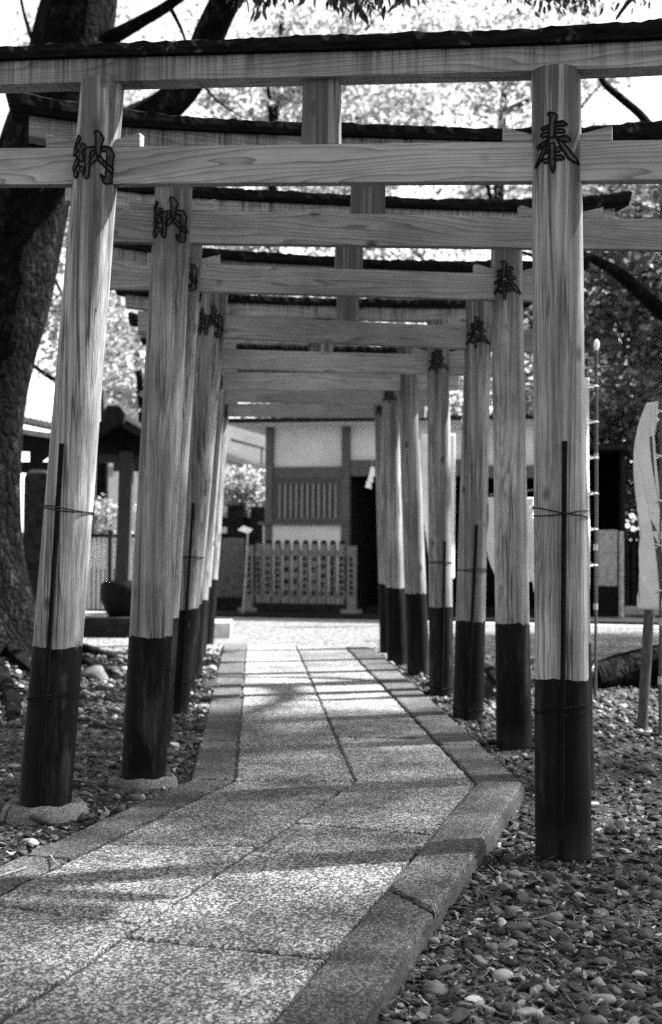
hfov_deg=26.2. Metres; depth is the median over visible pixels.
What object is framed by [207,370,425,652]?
torii gate
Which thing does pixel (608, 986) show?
river stone
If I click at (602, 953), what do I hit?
river stone
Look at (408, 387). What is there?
torii gate
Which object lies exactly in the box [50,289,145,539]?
garden tree
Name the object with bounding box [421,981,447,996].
cobble
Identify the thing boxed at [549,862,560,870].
river stone
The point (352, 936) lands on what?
path crumbs
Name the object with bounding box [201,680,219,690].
edge stone
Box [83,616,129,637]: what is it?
stone plinth
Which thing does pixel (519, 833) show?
river stone
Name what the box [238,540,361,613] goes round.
stone fence
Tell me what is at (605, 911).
river stone
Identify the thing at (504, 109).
background tree
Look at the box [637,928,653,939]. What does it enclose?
river stone
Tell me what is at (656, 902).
river stone
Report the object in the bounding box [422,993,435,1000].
river stone
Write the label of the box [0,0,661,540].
sky
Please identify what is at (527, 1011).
cobble
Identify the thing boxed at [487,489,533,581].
nobori banner
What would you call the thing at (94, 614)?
stone board
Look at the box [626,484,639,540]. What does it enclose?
clipped hedge
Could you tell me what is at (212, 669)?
edge stone
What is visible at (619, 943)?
river stone
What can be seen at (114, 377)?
background tree
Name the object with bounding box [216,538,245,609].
stone pillar
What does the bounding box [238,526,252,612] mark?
paper stake
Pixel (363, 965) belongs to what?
path kerb
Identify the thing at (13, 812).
collar stone
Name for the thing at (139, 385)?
garden tree
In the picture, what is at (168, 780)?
collar stone
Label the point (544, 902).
river stone
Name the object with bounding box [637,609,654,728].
wooden post
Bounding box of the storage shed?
[589,444,630,616]
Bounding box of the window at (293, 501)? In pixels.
[273,481,340,521]
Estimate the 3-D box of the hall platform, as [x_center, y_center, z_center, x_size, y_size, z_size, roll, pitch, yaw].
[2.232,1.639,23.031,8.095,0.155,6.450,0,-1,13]
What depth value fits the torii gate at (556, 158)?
5.19 m
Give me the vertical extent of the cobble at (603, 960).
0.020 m
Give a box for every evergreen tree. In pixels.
[399,322,657,419]
[489,271,658,437]
[523,184,661,419]
[527,341,661,530]
[583,252,661,516]
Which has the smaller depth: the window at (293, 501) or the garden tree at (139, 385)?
the window at (293, 501)
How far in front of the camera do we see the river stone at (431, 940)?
3.91 m
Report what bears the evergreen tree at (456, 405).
on the ground at (610, 640)
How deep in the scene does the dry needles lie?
3.90 m
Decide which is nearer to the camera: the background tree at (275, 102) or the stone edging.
the stone edging
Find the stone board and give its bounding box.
[85,611,108,616]
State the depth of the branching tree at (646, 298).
11.75 m
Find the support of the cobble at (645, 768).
on the ground at (610, 640)
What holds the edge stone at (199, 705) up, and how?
on the ground at (610, 640)
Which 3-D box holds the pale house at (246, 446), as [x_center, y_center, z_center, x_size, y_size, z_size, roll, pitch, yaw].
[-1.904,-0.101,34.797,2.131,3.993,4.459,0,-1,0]
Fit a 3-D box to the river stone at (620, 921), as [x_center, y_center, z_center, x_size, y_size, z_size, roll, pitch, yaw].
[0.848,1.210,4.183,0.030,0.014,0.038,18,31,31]
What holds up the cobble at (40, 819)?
on the ground at (610, 640)
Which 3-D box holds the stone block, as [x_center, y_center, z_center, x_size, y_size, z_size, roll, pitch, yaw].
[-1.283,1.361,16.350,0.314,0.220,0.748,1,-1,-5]
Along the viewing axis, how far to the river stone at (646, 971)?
3.69 m
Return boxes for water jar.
[100,580,131,616]
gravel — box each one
[0,647,661,745]
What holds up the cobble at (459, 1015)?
on the ground at (610, 640)
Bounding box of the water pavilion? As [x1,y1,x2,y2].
[85,405,140,610]
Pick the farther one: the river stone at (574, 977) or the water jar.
the water jar
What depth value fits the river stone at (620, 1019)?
3.31 m
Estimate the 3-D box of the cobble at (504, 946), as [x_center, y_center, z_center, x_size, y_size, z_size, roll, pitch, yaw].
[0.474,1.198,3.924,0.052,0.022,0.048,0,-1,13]
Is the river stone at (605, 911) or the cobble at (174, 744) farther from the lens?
the cobble at (174, 744)
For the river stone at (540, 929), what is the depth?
4.05 m
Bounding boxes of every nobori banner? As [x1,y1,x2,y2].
[421,420,461,578]
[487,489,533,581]
[532,340,609,697]
[633,390,661,736]
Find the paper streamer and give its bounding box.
[365,459,374,488]
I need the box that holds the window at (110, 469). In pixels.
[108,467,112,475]
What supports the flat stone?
on the ground at (610, 640)
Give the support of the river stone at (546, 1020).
on the ground at (610, 640)
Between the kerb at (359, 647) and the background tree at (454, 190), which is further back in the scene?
the background tree at (454, 190)
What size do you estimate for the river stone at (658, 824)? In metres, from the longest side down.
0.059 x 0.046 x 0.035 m
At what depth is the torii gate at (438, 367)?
10.35 m
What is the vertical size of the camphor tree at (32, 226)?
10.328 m
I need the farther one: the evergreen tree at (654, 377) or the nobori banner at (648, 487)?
the evergreen tree at (654, 377)
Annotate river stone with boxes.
[415,1006,430,1017]
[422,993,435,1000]
[428,937,439,945]
[499,1001,518,1008]
[512,831,525,835]
[516,892,528,901]
[530,927,547,936]
[537,899,552,906]
[538,919,554,929]
[538,1016,551,1023]
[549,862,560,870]
[557,959,573,966]
[560,888,575,895]
[568,981,584,992]
[570,974,585,980]
[571,961,586,966]
[587,868,596,871]
[589,977,605,986]
[592,949,609,957]
[593,908,608,916]
[604,984,618,991]
[609,978,618,984]
[613,919,624,924]
[614,942,628,947]
[615,820,625,828]
[618,1013,625,1023]
[628,992,646,999]
[636,967,655,976]
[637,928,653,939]
[638,836,648,843]
[640,820,650,823]
[640,850,649,854]
[652,866,661,872]
[652,900,660,904]
[655,821,661,829]
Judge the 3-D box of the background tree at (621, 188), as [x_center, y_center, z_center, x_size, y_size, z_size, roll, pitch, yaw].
[12.106,-6.277,35.512,12.020,16.929,9.073,2,-2,-42]
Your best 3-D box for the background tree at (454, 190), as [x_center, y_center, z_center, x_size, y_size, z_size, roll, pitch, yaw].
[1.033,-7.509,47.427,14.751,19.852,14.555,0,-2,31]
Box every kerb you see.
[0,643,521,1023]
[346,646,374,647]
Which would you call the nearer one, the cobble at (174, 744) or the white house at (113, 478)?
the cobble at (174, 744)
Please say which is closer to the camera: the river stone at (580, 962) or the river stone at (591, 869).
the river stone at (580, 962)
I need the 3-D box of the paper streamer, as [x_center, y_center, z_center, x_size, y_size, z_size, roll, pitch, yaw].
[0.586,-0.572,21.216,0.142,0.451,0.037,1,-1,-13]
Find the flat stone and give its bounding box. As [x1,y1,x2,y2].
[81,665,108,680]
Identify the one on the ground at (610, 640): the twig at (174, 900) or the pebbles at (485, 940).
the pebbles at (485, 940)
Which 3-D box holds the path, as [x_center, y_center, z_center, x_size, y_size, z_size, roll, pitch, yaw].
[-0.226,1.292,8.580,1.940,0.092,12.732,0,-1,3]
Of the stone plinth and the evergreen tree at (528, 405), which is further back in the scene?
the evergreen tree at (528, 405)
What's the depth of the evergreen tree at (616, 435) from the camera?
24.86 m
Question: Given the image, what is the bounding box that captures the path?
[0,644,473,1023]
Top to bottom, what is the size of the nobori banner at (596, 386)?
2.714 m
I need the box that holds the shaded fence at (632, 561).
[626,535,639,605]
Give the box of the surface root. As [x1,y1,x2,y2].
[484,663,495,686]
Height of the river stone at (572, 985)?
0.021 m
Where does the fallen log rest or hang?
on the ground at (610, 640)
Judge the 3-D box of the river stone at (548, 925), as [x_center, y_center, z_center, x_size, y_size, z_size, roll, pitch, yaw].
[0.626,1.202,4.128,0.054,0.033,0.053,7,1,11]
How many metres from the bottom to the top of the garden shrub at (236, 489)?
2.814 m
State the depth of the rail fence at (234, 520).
25.36 m
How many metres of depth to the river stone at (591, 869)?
4.83 m
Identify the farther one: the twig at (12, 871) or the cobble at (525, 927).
the twig at (12, 871)
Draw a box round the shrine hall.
[228,413,593,613]
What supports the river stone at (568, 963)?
on the ground at (610, 640)
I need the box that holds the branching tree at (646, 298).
[506,0,661,321]
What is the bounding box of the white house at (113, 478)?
[95,382,137,540]
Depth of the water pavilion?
17.06 m
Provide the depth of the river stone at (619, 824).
5.64 m
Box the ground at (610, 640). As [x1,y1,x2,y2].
[0,620,661,1023]
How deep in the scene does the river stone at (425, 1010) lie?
3.33 m
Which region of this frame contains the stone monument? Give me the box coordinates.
[23,470,46,599]
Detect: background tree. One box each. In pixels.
[4,0,219,432]
[58,0,502,417]
[198,0,531,417]
[367,0,655,414]
[582,120,658,254]
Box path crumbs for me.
[10,711,510,1003]
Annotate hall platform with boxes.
[215,601,658,624]
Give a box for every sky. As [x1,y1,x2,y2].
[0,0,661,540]
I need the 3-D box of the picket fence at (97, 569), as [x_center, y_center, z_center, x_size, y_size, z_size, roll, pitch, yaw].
[-3.206,0.927,20.103,1.080,1.232,0.220,0,-1,0]
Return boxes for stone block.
[214,619,232,638]
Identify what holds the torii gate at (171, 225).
on the ground at (610, 640)
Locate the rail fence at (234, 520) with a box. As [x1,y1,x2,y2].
[221,502,264,600]
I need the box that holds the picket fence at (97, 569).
[87,534,134,611]
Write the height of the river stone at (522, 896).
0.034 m
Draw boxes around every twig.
[0,867,26,876]
[50,854,70,870]
[170,893,189,902]
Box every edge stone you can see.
[197,704,209,706]
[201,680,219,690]
[202,665,216,672]
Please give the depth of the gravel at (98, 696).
9.37 m
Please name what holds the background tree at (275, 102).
on the ground at (610, 640)
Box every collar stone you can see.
[0,797,88,825]
[108,771,178,791]
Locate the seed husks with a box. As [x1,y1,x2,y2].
[0,712,637,1012]
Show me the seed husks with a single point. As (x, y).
(103, 912)
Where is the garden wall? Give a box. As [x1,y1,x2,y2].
[221,494,259,532]
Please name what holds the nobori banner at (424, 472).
on the ground at (610, 640)
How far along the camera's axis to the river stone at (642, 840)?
5.32 m
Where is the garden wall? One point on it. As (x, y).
(224, 529)
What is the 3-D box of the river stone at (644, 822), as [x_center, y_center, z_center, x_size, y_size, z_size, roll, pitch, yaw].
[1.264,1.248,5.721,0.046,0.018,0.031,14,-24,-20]
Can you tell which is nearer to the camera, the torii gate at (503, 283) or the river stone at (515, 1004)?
the river stone at (515, 1004)
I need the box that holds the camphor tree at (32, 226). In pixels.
[0,0,426,721]
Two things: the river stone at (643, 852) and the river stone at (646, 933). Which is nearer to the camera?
the river stone at (646, 933)
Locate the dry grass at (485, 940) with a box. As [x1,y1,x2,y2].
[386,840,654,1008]
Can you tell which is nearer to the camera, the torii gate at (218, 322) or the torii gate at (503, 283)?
the torii gate at (503, 283)
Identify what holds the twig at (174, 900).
on the path
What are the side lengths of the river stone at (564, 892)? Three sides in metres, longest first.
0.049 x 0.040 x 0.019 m
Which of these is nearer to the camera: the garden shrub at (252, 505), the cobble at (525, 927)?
the cobble at (525, 927)
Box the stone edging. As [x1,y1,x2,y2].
[215,617,658,627]
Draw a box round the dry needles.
[0,712,661,1023]
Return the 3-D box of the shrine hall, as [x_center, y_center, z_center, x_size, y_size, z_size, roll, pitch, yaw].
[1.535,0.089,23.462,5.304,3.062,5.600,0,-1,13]
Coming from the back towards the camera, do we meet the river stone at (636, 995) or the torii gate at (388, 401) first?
the torii gate at (388, 401)
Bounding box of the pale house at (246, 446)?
[224,425,265,491]
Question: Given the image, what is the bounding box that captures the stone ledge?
[618,606,658,614]
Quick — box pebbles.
[0,712,661,1023]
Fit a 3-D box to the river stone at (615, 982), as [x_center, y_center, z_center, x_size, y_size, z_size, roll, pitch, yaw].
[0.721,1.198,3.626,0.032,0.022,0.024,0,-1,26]
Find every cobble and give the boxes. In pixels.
[29,814,58,825]
[170,742,178,746]
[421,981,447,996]
[446,1007,469,1023]
[497,942,511,949]
[503,922,531,932]
[517,1007,543,1020]
[589,994,616,1003]
[594,957,611,964]
[635,764,655,772]
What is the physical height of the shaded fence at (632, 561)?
1.299 m
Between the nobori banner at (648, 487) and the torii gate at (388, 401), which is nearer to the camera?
the nobori banner at (648, 487)
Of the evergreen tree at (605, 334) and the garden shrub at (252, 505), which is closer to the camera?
the evergreen tree at (605, 334)
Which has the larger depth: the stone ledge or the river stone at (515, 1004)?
the stone ledge
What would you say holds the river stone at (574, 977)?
on the ground at (610, 640)
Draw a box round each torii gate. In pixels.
[0,18,661,862]
[5,93,661,789]
[59,187,632,749]
[112,244,591,721]
[115,291,532,696]
[128,312,458,676]
[140,338,454,665]
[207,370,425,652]
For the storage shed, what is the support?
on the ground at (610, 640)
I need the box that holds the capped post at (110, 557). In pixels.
[104,526,116,580]
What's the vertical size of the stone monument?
2.053 m
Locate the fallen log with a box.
[592,645,658,688]
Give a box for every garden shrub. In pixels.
[94,493,136,539]
[222,462,264,571]
[245,493,264,515]
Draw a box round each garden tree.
[46,291,145,422]
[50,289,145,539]
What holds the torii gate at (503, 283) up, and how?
on the ground at (610, 640)
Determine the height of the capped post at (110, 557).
1.333 m
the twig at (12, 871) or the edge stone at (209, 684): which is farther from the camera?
the edge stone at (209, 684)
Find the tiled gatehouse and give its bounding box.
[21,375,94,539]
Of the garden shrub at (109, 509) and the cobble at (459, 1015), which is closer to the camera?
the cobble at (459, 1015)
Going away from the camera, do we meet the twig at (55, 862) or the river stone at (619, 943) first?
the river stone at (619, 943)
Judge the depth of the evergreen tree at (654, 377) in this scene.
22.91 m
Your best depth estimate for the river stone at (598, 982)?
3.58 m

